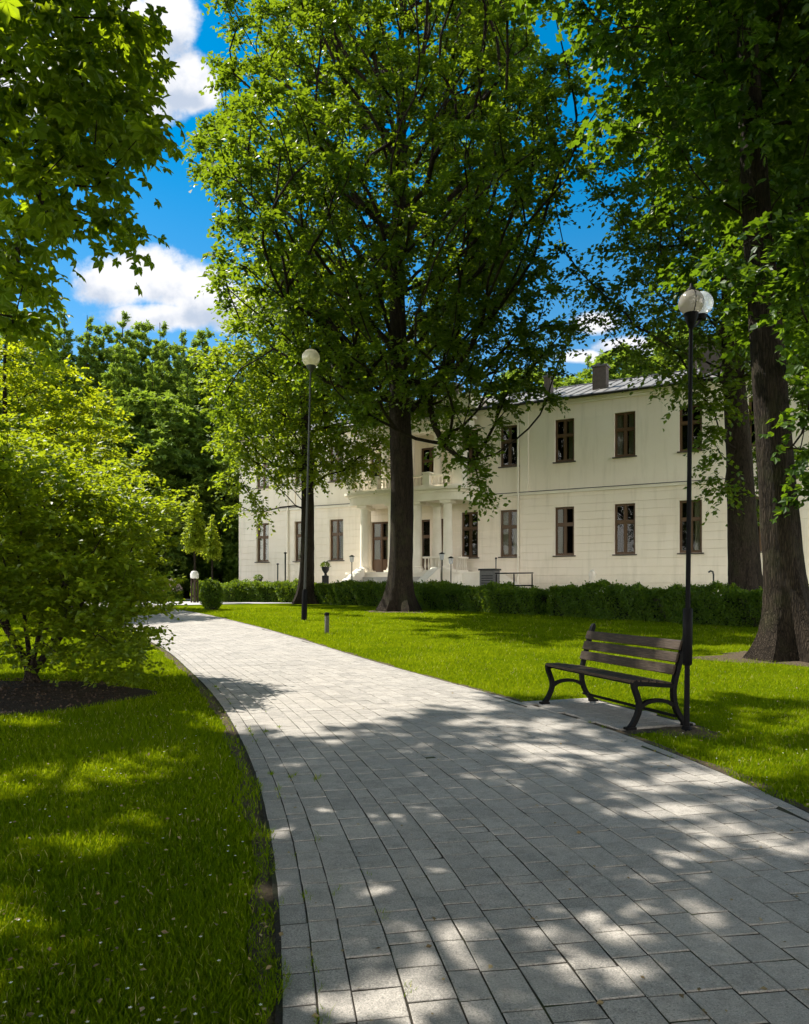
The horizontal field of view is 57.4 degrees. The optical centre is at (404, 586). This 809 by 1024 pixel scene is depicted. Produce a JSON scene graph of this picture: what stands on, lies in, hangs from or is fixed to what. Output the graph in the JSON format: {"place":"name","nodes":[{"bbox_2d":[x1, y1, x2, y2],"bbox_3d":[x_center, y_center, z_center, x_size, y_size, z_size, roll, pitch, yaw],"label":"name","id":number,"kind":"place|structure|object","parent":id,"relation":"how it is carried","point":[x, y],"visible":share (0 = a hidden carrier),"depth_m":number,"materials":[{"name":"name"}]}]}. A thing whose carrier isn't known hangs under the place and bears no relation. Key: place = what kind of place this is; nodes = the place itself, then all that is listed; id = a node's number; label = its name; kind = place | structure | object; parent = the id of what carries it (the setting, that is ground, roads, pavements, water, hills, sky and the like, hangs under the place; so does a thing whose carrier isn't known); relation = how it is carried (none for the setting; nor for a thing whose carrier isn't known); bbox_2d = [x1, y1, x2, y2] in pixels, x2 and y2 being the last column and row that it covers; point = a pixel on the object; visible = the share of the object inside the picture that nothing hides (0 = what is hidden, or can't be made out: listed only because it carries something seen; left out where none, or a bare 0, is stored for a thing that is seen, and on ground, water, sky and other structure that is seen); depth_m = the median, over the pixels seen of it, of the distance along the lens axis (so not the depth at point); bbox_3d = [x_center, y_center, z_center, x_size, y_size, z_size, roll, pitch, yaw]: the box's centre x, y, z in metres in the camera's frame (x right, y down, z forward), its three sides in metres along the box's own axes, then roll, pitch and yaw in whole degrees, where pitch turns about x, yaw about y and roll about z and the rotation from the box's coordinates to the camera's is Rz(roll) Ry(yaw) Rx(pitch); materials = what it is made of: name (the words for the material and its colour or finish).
{"place":"outdoors","nodes":[
{"label":"outdoors","id":0,"kind":"place"},
{"bbox_2d":[131,632,275,1023],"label":"soil verge","id":1,"kind":"structure","parent":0,"point":[266,889],"depth_m":3.52,"materials":[{"name":"brown soil"}]},
{"bbox_2d":[142,599,285,604],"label":"forecourt","id":2,"kind":"structure","parent":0,"point":[189,603],"depth_m":41.55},
{"bbox_2d":[141,358,162,493],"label":"spire tree","id":3,"kind":"object","parent":2,"relation":"on","point":[147,383],"visible":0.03,"depth_m":57.71,"materials":[{"name":"green plant"}]},
{"bbox_2d":[166,373,208,598],"bbox_3d":[-16.773,-7.750,57.101,4.416,17.591,4.098,0,0,33],"label":"spire tree","id":4,"kind":"object","parent":2,"relation":"on","point":[184,398],"visible":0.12,"depth_m":56.70,"materials":[{"name":"green plant"}]},
{"bbox_2d":[216,388,238,576],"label":"spire tree","id":5,"kind":"object","parent":2,"relation":"on","point":[235,479],"visible":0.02,"depth_m":59.29,"materials":[{"name":"green plant"}]},
{"bbox_2d":[253,574,262,587],"bbox_3d":[-8.799,0.113,44.494,0.625,1.733,0.629,0,0,39],"label":"garden urn","id":6,"kind":"object","parent":2,"relation":"on","point":[260,579],"visible":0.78,"depth_m":44.38,"materials":[{"name":"plant"}]},
{"bbox_2d":[284,552,286,579],"bbox_3d":[-7.012,-0.498,43.500,0.185,2.996,0.185,0,0,22],"label":"metal pole","id":7,"kind":"object","parent":2,"relation":"on","point":[285,553],"visible":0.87,"depth_m":43.46,"materials":[{"name":"grey metal"}]},
{"bbox_2d":[320,561,330,583],"bbox_3d":[-4.425,-0.226,41.480,0.662,2.412,0.604,0,0,0],"label":"garden urn","id":8,"kind":"object","parent":2,"relation":"on","point":[325,576],"visible":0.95,"depth_m":41.33,"materials":[{"name":"stone"}]},
{"bbox_2d":[0,0,800,418],"label":"sky","id":9,"kind":"structure","parent":0,"point":[169,291],"materials":[{"name":"blue"}]},
{"bbox_2d":[0,593,808,1023],"bbox_3d":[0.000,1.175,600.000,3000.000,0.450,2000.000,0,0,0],"label":"lawn","id":10,"kind":"structure","parent":0,"point":[390,617],"depth_m":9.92,"materials":[{"name":"green plant"}]},
{"bbox_2d":[0,315,35,431],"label":"columnar tree","id":11,"kind":"object","parent":10,"relation":"on","point":[1,409],"visible":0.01,"depth_m":64.47,"materials":[{"name":"green plant"}]},
{"bbox_2d":[7,321,65,595],"bbox_3d":[-31.286,-11.033,64.082,7.717,24.252,7.640,0,0,11],"label":"columnar tree","id":12,"kind":"object","parent":10,"relation":"on","point":[48,324],"visible":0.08,"depth_m":62.68,"materials":[{"name":"green plant"}]},
{"bbox_2d":[34,311,81,439],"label":"spire tree","id":13,"kind":"object","parent":10,"relation":"on","point":[66,349],"visible":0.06,"depth_m":61.70,"materials":[{"name":"green plant"}]},
{"bbox_2d":[0,307,137,613],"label":"bright tree","id":14,"kind":"object","parent":10,"relation":"on","point":[14,383],"visible":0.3,"depth_m":28.79,"materials":[{"name":"green plant"}]},
{"bbox_2d":[0,678,156,714],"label":"mulch bed","id":15,"kind":"object","parent":10,"relation":"on","point":[82,691],"visible":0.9,"depth_m":9.19,"materials":[{"name":"soil"}]},
{"bbox_2d":[0,387,196,688],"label":"spreading shrub","id":16,"kind":"object","parent":15,"relation":"on","point":[29,481],"visible":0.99,"depth_m":9.46,"materials":[{"name":"green plant"}]},
{"bbox_2d":[22,415,148,593],"bbox_3d":[-21.366,-5.214,49.778,9.147,12.630,9.311,0,0,-42],"label":"rounded tree","id":17,"kind":"object","parent":10,"relation":"on","point":[119,451],"visible":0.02,"depth_m":49.52,"materials":[{"name":"green plant"}]},
{"bbox_2d":[68,316,103,434],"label":"spire tree","id":18,"kind":"object","parent":10,"relation":"on","point":[85,351],"visible":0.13,"depth_m":61.59,"materials":[{"name":"green plant"}]},
{"bbox_2d":[21,386,158,607],"bbox_3d":[-15.034,-3.874,33.769,6.722,10.048,6.201,0,0,33],"label":"bright tree","id":19,"kind":"object","parent":10,"relation":"on","point":[108,456],"visible":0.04,"depth_m":33.52,"materials":[{"name":"green plant"}]},
{"bbox_2d":[0,0,199,372],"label":"chestnut tree","id":20,"kind":"object","parent":10,"relation":"on","point":[69,103],"visible":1,"depth_m":5.46,"materials":[{"name":"green plant"}]},
{"bbox_2d":[74,321,127,433],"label":"columnar tree","id":21,"kind":"object","parent":10,"relation":"on","point":[104,355],"visible":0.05,"depth_m":63.40,"materials":[{"name":"green plant"}]},
{"bbox_2d":[94,342,146,457],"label":"columnar tree","id":22,"kind":"object","parent":10,"relation":"on","point":[130,380],"visible":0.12,"depth_m":58.30,"materials":[{"name":"green plant"}]},
{"bbox_2d":[110,310,140,387],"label":"spire tree","id":23,"kind":"object","parent":10,"relation":"on","point":[125,339],"visible":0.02,"depth_m":65.81,"materials":[{"name":"green plant"}]},
{"bbox_2d":[121,319,167,390],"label":"columnar tree","id":24,"kind":"object","parent":10,"relation":"on","point":[144,353],"visible":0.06,"depth_m":69.29,"materials":[{"name":"green plant"}]},
{"bbox_2d":[145,321,171,380],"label":"spire tree","id":25,"kind":"object","parent":10,"relation":"on","point":[156,348],"visible":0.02,"depth_m":67.68,"materials":[{"name":"green plant"}]},
{"bbox_2d":[109,387,226,592],"bbox_3d":[-18.428,-6.802,55.292,11.710,15.884,11.504,0,0,40],"label":"rounded tree","id":26,"kind":"object","parent":10,"relation":"on","point":[166,453],"visible":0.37,"depth_m":53.04,"materials":[{"name":"green plant"}]},
{"bbox_2d":[145,340,197,432],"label":"columnar tree","id":27,"kind":"object","parent":10,"relation":"on","point":[169,384],"visible":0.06,"depth_m":59.41,"materials":[{"name":"green plant"}]},
{"bbox_2d":[171,330,195,596],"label":"spire tree","id":28,"kind":"object","parent":10,"relation":"on","point":[183,340],"visible":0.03,"depth_m":65.91,"materials":[{"name":"green plant"}]},
{"bbox_2d":[180,484,209,602],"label":"young tree","id":29,"kind":"object","parent":10,"relation":"on","point":[194,540],"visible":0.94,"depth_m":41.32,"materials":[{"name":"green plant"}]},
{"bbox_2d":[185,327,222,403],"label":"columnar tree","id":30,"kind":"object","parent":10,"relation":"on","point":[201,337],"visible":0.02,"depth_m":69.24,"materials":[{"name":"green plant"}]},
{"bbox_2d":[163,409,259,585],"bbox_3d":[-14.257,-6.394,58.271,11.093,15.047,10.898,0,0,44],"label":"rounded tree","id":31,"kind":"object","parent":10,"relation":"on","point":[228,537],"visible":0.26,"depth_m":54.77,"materials":[{"name":"green plant"}]},
{"bbox_2d":[199,577,223,609],"bbox_3d":[-8.482,0.354,32.380,1.113,1.486,1.120,0,0,0],"label":"round shrub","id":32,"kind":"object","parent":10,"relation":"on","point":[210,594],"visible":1,"depth_m":32.11,"materials":[{"name":"green plant"}]},
{"bbox_2d":[200,515,222,578],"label":"young tree","id":33,"kind":"object","parent":10,"relation":"on","point":[214,549],"visible":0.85,"depth_m":45.85,"materials":[{"name":"green plant"}]},
{"bbox_2d":[190,353,233,529],"bbox_3d":[-16.169,-9.066,60.879,6.386,20.270,6.450,0,0,12],"label":"columnar tree","id":34,"kind":"object","parent":10,"relation":"on","point":[194,383],"visible":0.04,"depth_m":60.13,"materials":[{"name":"green plant"}]},
{"bbox_2d":[213,341,233,409],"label":"spire tree","id":35,"kind":"object","parent":10,"relation":"on","point":[227,364],"visible":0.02,"depth_m":65.80,"materials":[{"name":"green plant"}]},
{"bbox_2d":[221,582,243,601],"bbox_3d":[-10.030,0.391,42.972,1.681,1.272,1.739,0,0,0],"label":"round shrub","id":36,"kind":"object","parent":10,"relation":"on","point":[228,594],"visible":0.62,"depth_m":42.44,"materials":[{"name":"green plant"}]},
{"bbox_2d":[229,339,266,434],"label":"columnar tree","id":37,"kind":"object","parent":10,"relation":"on","point":[236,378],"visible":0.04,"depth_m":71.23,"materials":[{"name":"green plant"}]},
{"bbox_2d":[190,578,316,602],"bbox_3d":[-8.785,0.282,43.020,8.630,1.548,2.170,0,0,25],"label":"hedge","id":38,"kind":"object","parent":10,"relation":"on","point":[278,591],"visible":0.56,"depth_m":42.08,"materials":[{"name":"green plant"}]},
{"bbox_2d":[254,333,280,431],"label":"spire tree","id":39,"kind":"object","parent":10,"relation":"on","point":[259,352],"visible":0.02,"depth_m":73.42,"materials":[{"name":"green plant"}]},
{"bbox_2d":[182,242,390,603],"bbox_3d":[-5.437,-8.631,39.805,11.458,19.496,11.471,0,0,0],"label":"broadleaf tree","id":40,"kind":"object","parent":10,"relation":"on","point":[289,426],"visible":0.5,"depth_m":38.05,"materials":[{"name":"green plant"}]},
{"bbox_2d":[269,354,320,423],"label":"columnar tree","id":41,"kind":"object","parent":10,"relation":"on","point":[297,402],"depth_m":78.60,"materials":[{"name":"green plant"}]},
{"bbox_2d":[301,349,319,619],"bbox_3d":[-3.274,-3.505,25.729,0.662,9.480,0.619,0,0,0],"label":"street lamp","id":42,"kind":"object","parent":10,"relation":"on","point":[311,359],"visible":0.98,"depth_m":25.69,"materials":[{"name":"grey metal"}]},
{"bbox_2d":[324,612,328,632],"bbox_3d":[-2.145,1.037,20.432,0.136,0.630,0.133,0,0,0],"label":"bollard","id":43,"kind":"object","parent":10,"relation":"on","point":[326,614],"visible":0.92,"depth_m":20.38,"materials":[{"name":"grey metal"}]},
{"bbox_2d":[314,578,385,605],"bbox_3d":[-2.458,0.320,37.760,2.125,1.473,5.760,0,0,-44],"label":"hedge","id":44,"kind":"object","parent":10,"relation":"on","point":[359,593],"visible":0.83,"depth_m":37.18,"materials":[{"name":"green plant"}]},
{"bbox_2d":[349,555,354,579],"bbox_3d":[-2.849,-0.358,40.000,0.314,2.657,0.314,0,0,-22],"label":"garden lantern","id":45,"kind":"object","parent":10,"relation":"on","point":[351,557],"visible":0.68,"depth_m":39.95,"materials":[{"name":"black paint"}]},
{"bbox_2d":[367,610,425,612],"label":"bare earth","id":46,"kind":"structure","parent":10,"relation":"on","point":[419,611],"depth_m":30.49,"materials":[{"name":"soil"}]},
{"bbox_2d":[179,0,624,611],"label":"broadleaf tree","id":47,"kind":"object","parent":10,"relation":"on","point":[483,272],"visible":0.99,"depth_m":26.95,"materials":[{"name":"green plant"}]},
{"bbox_2d":[1,678,808,1015],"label":"lawn weeds","id":48,"kind":"object","parent":10,"relation":"on","point":[35,992],"visible":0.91,"depth_m":3.71,"materials":[{"name":"green plant"}]},
{"bbox_2d":[4,658,806,1022],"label":"clover blossom","id":49,"kind":"object","parent":10,"relation":"on","point":[200,936],"visible":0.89,"depth_m":2.83,"materials":[{"name":"white plant"}]},
{"bbox_2d":[374,579,459,590],"bbox_3d":[0.348,0.299,36.772,1.995,1.559,5.990,0,0,-44],"label":"hedge","id":50,"kind":"object","parent":10,"relation":"on","point":[415,583],"visible":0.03,"depth_m":36.11,"materials":[{"name":"green plant"}]},
{"bbox_2d":[439,552,444,582],"bbox_3d":[1.873,-0.357,37.000,0.314,2.684,0.314,0,0,22],"label":"garden lantern","id":51,"kind":"object","parent":10,"relation":"on","point":[441,554],"visible":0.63,"depth_m":36.95,"materials":[{"name":"black paint"}]},
{"bbox_2d":[448,556,452,582],"bbox_3d":[2.361,-0.268,37.600,0.314,2.495,0.314,0,0,22],"label":"garden lantern","id":52,"kind":"object","parent":10,"relation":"on","point":[450,559],"visible":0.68,"depth_m":37.54,"materials":[{"name":"black paint"}]},
{"bbox_2d":[414,579,549,614],"bbox_3d":[3.149,0.431,31.379,2.228,1.490,7.407,0,0,-41],"label":"hedge","id":53,"kind":"object","parent":10,"relation":"on","point":[508,598],"visible":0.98,"depth_m":30.31,"materials":[{"name":"green plant"}]},
{"bbox_2d":[478,569,500,591],"bbox_3d":[3.919,0.128,34.000,0.860,1.850,0.700,0,0,30],"label":"utility box","id":54,"kind":"object","parent":10,"relation":"on","point":[487,576],"visible":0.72,"depth_m":33.77,"materials":[{"name":"metal"}]},
{"bbox_2d":[495,572,532,586],"bbox_3d":[4.887,0.231,33.000,1.800,1.678,0.064,0,0,30],"label":"metal railing","id":55,"kind":"object","parent":10,"relation":"on","point":[531,573],"visible":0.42,"depth_m":32.84,"materials":[{"name":"black metal"}]},
{"bbox_2d":[485,366,544,396],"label":"rounded tree","id":56,"kind":"object","parent":10,"relation":"on","point":[513,371],"depth_m":67.65,"materials":[{"name":"green plant"}]},
{"bbox_2d":[238,341,808,595],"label":"mansion","id":57,"kind":"structure","parent":10,"relation":"on","point":[595,479],"depth_m":40.06,"materials":[{"name":"beige paint"}]},
{"bbox_2d":[254,462,268,488],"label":"window","id":58,"kind":"structure","parent":57,"relation":"in","point":[260,486],"depth_m":50.21,"materials":[{"name":"brown wood"}]},
{"bbox_2d":[254,523,269,562],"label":"window","id":59,"kind":"structure","parent":57,"relation":"in","point":[263,534],"depth_m":50.10,"materials":[{"name":"brown wood"}]},
{"bbox_2d":[292,521,300,561],"bbox_3d":[-6.723,-2.913,48.409,1.240,2.675,0.402,0,0,30],"label":"window","id":60,"kind":"structure","parent":57,"relation":"in","point":[298,524],"depth_m":48.70,"materials":[{"name":"brown wood"}]},
{"bbox_2d":[327,447,342,482],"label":"window","id":61,"kind":"structure","parent":57,"relation":"in","point":[333,452],"depth_m":47.30,"materials":[{"name":"brown wood"}]},
{"bbox_2d":[327,519,343,560],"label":"window","id":62,"kind":"structure","parent":57,"relation":"in","point":[337,524],"depth_m":47.25,"materials":[{"name":"brown wood"}]},
{"bbox_2d":[371,453,380,475],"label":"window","id":63,"kind":"structure","parent":57,"relation":"in","point":[373,460],"depth_m":45.80,"materials":[{"name":"brown wood"}]},
{"bbox_2d":[372,522,387,571],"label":"door","id":64,"kind":"structure","parent":57,"relation":"in","point":[379,529],"depth_m":45.65,"materials":[{"name":"brown wood"}]},
{"bbox_2d":[422,519,429,569],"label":"door","id":65,"kind":"structure","parent":57,"relation":"in","point":[425,523],"depth_m":45.11,"materials":[{"name":"brown wood"}]},
{"bbox_2d":[422,447,433,474],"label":"window","id":66,"kind":"structure","parent":57,"relation":"in","point":[424,450],"depth_m":44.02,"materials":[{"name":"brown wood"}]},
{"bbox_2d":[441,519,442,565],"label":"door","id":67,"kind":"structure","parent":57,"relation":"in","point":[441,519],"depth_m":43.36,"materials":[{"name":"brown wood"}]},
{"bbox_2d":[462,429,477,470],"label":"window","id":68,"kind":"structure","parent":57,"relation":"in","point":[470,452],"depth_m":42.52,"materials":[{"name":"brown wood"}]},
{"bbox_2d":[462,512,478,558],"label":"window","id":69,"kind":"structure","parent":57,"relation":"in","point":[469,527],"depth_m":42.72,"materials":[{"name":"brown wood"}]},
{"bbox_2d":[498,510,516,557],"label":"window","id":70,"kind":"structure","parent":57,"relation":"in","point":[508,517],"depth_m":41.33,"materials":[{"name":"brown wood"}]},
{"bbox_2d":[498,425,519,467],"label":"window","id":71,"kind":"structure","parent":57,"relation":"in","point":[508,459],"depth_m":42.24,"materials":[{"name":"brown wood"}]},
{"bbox_2d":[553,507,575,556],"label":"window","id":72,"kind":"structure","parent":57,"relation":"in","point":[564,515],"depth_m":39.93,"materials":[{"name":"brown wood"}]},
{"bbox_2d":[553,418,575,463],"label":"window","id":73,"kind":"structure","parent":57,"relation":"in","point":[564,428],"depth_m":39.79,"materials":[{"name":"brown wood"}]},
{"bbox_2d":[612,503,636,555],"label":"window","id":74,"kind":"structure","parent":57,"relation":"in","point":[624,513],"depth_m":38.38,"materials":[{"name":"brown wood"}]},
{"bbox_2d":[612,411,636,458],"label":"window","id":75,"kind":"structure","parent":57,"relation":"in","point":[624,422],"depth_m":38.13,"materials":[{"name":"brown wood"}]},
{"bbox_2d":[677,500,703,553],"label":"window","id":76,"kind":"structure","parent":57,"relation":"in","point":[696,511],"depth_m":36.54,"materials":[{"name":"brown wood"}]},
{"bbox_2d":[677,404,703,452],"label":"window","id":77,"kind":"structure","parent":57,"relation":"in","point":[683,420],"depth_m":37.50,"materials":[{"name":"brown wood"}]},
{"bbox_2d":[749,398,755,446],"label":"window","id":78,"kind":"structure","parent":57,"relation":"in","point":[752,428],"depth_m":35.24,"materials":[{"name":"brown wood"}]},
{"bbox_2d":[755,496,761,552],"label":"window","id":79,"kind":"structure","parent":57,"relation":"in","point":[757,501],"depth_m":35.04,"materials":[{"name":"brown wood"}]},
{"bbox_2d":[533,370,591,388],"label":"rounded tree","id":80,"kind":"object","parent":10,"relation":"on","point":[577,378],"depth_m":62.23,"materials":[{"name":"green plant"}]},
{"bbox_2d":[579,354,591,378],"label":"spire tree","id":81,"kind":"object","parent":10,"relation":"on","point":[588,358],"visible":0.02,"depth_m":68.03,"materials":[{"name":"green plant"}]},
{"bbox_2d":[588,570,595,582],"bbox_3d":[8.077,0.179,31.800,0.380,1.788,0.380,0,0,0],"label":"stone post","id":82,"kind":"object","parent":10,"relation":"on","point":[592,574],"visible":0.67,"depth_m":31.69,"materials":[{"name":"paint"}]},
{"bbox_2d":[584,342,674,382],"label":"rounded tree","id":83,"kind":"object","parent":10,"relation":"on","point":[600,356],"visible":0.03,"depth_m":59.95,"materials":[{"name":"green plant"}]},
{"bbox_2d":[566,700,705,733],"bbox_3d":[2.061,1.395,7.989,1.300,0.001,1.999,0,0,-19],"label":"pad bed","id":84,"kind":"object","parent":10,"relation":"on","point":[640,731],"depth_m":7.19,"materials":[{"name":"grey concrete"}]},
{"bbox_2d":[522,698,694,730],"bbox_3d":[2.159,1.384,8.106,0.997,0.022,1.796,0,0,-19],"label":"bench pad","id":85,"kind":"object","parent":84,"relation":"on","point":[585,710],"visible":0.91,"depth_m":7.97,"materials":[{"name":"concrete"}]},
{"bbox_2d":[539,623,692,730],"bbox_3d":[2.203,0.911,7.952,0.755,0.932,1.708,0,0,-19],"label":"park bench","id":86,"kind":"object","parent":85,"relation":"on","point":[635,682],"visible":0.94,"depth_m":7.73,"materials":[{"name":"brown wood"}]},
{"bbox_2d":[495,0,808,662],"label":"broadleaf tree","id":87,"kind":"object","parent":10,"relation":"on","point":[747,108],"visible":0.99,"depth_m":13.79,"materials":[{"name":"green plant"}]},
{"bbox_2d":[621,325,706,370],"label":"rounded tree","id":88,"kind":"object","parent":10,"relation":"on","point":[656,355],"visible":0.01,"depth_m":63.79,"materials":[{"name":"green plant"}]},
{"bbox_2d":[529,39,808,595],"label":"broadleaf tree","id":89,"kind":"object","parent":10,"relation":"on","point":[743,550],"visible":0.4,"depth_m":25.14,"materials":[{"name":"green plant"}]},
{"bbox_2d":[546,579,808,626],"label":"hedge","id":90,"kind":"object","parent":10,"relation":"on","point":[737,606],"visible":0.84,"depth_m":24.92,"materials":[{"name":"green plant"}]},
{"bbox_2d":[654,725,722,739],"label":"bare earth","id":91,"kind":"structure","parent":10,"relation":"on","point":[693,731],"depth_m":6.97,"materials":[{"name":"soil"}]},
{"bbox_2d":[678,283,713,730],"bbox_3d":[2.813,-0.740,7.130,0.234,4.299,0.465,0,0,44],"label":"street lamp","id":92,"kind":"object","parent":91,"relation":"on","point":[694,305],"visible":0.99,"depth_m":7.03,"materials":[{"name":"black metal"}]},
{"bbox_2d":[614,0,808,508],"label":"broadleaf tree","id":93,"kind":"object","parent":10,"relation":"on","point":[770,6],"visible":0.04,"depth_m":18.00,"materials":[{"name":"green plant"}]},
{"bbox_2d":[676,346,747,370],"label":"rounded tree","id":94,"kind":"object","parent":10,"relation":"on","point":[697,363],"depth_m":59.53,"materials":[{"name":"green plant"}]},
{"bbox_2d":[692,651,808,666],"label":"bare earth","id":95,"kind":"structure","parent":10,"relation":"on","point":[734,655],"depth_m":13.97,"materials":[{"name":"soil"}]},
{"bbox_2d":[72,602,808,1023],"bbox_3d":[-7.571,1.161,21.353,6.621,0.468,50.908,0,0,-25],"label":"path","id":96,"kind":"structure","parent":0,"point":[488,726],"depth_m":3.79,"materials":[{"name":"grey stone"}]},
{"bbox_2d":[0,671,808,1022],"bbox_3d":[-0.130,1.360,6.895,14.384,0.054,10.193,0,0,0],"label":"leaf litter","id":97,"kind":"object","parent":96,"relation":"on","point":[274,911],"visible":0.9,"depth_m":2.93,"materials":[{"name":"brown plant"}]},
{"bbox_2d":[201,613,808,811],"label":"soil verge","id":98,"kind":"structure","parent":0,"point":[713,766],"depth_m":6.29,"materials":[{"name":"brown soil"}]},
{"label":"far lawn","id":99,"kind":"structure","parent":0,"visible":0},
{"bbox_2d":[161,579,183,600],"bbox_3d":[-15.051,0.252,47.021,2.017,1.555,2.004,0,0,0],"label":"flowering shrub","id":100,"kind":"object","parent":99,"relation":"on","point":[176,591],"visible":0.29,"depth_m":46.83,"materials":[{"name":"green plant"}]}
]}

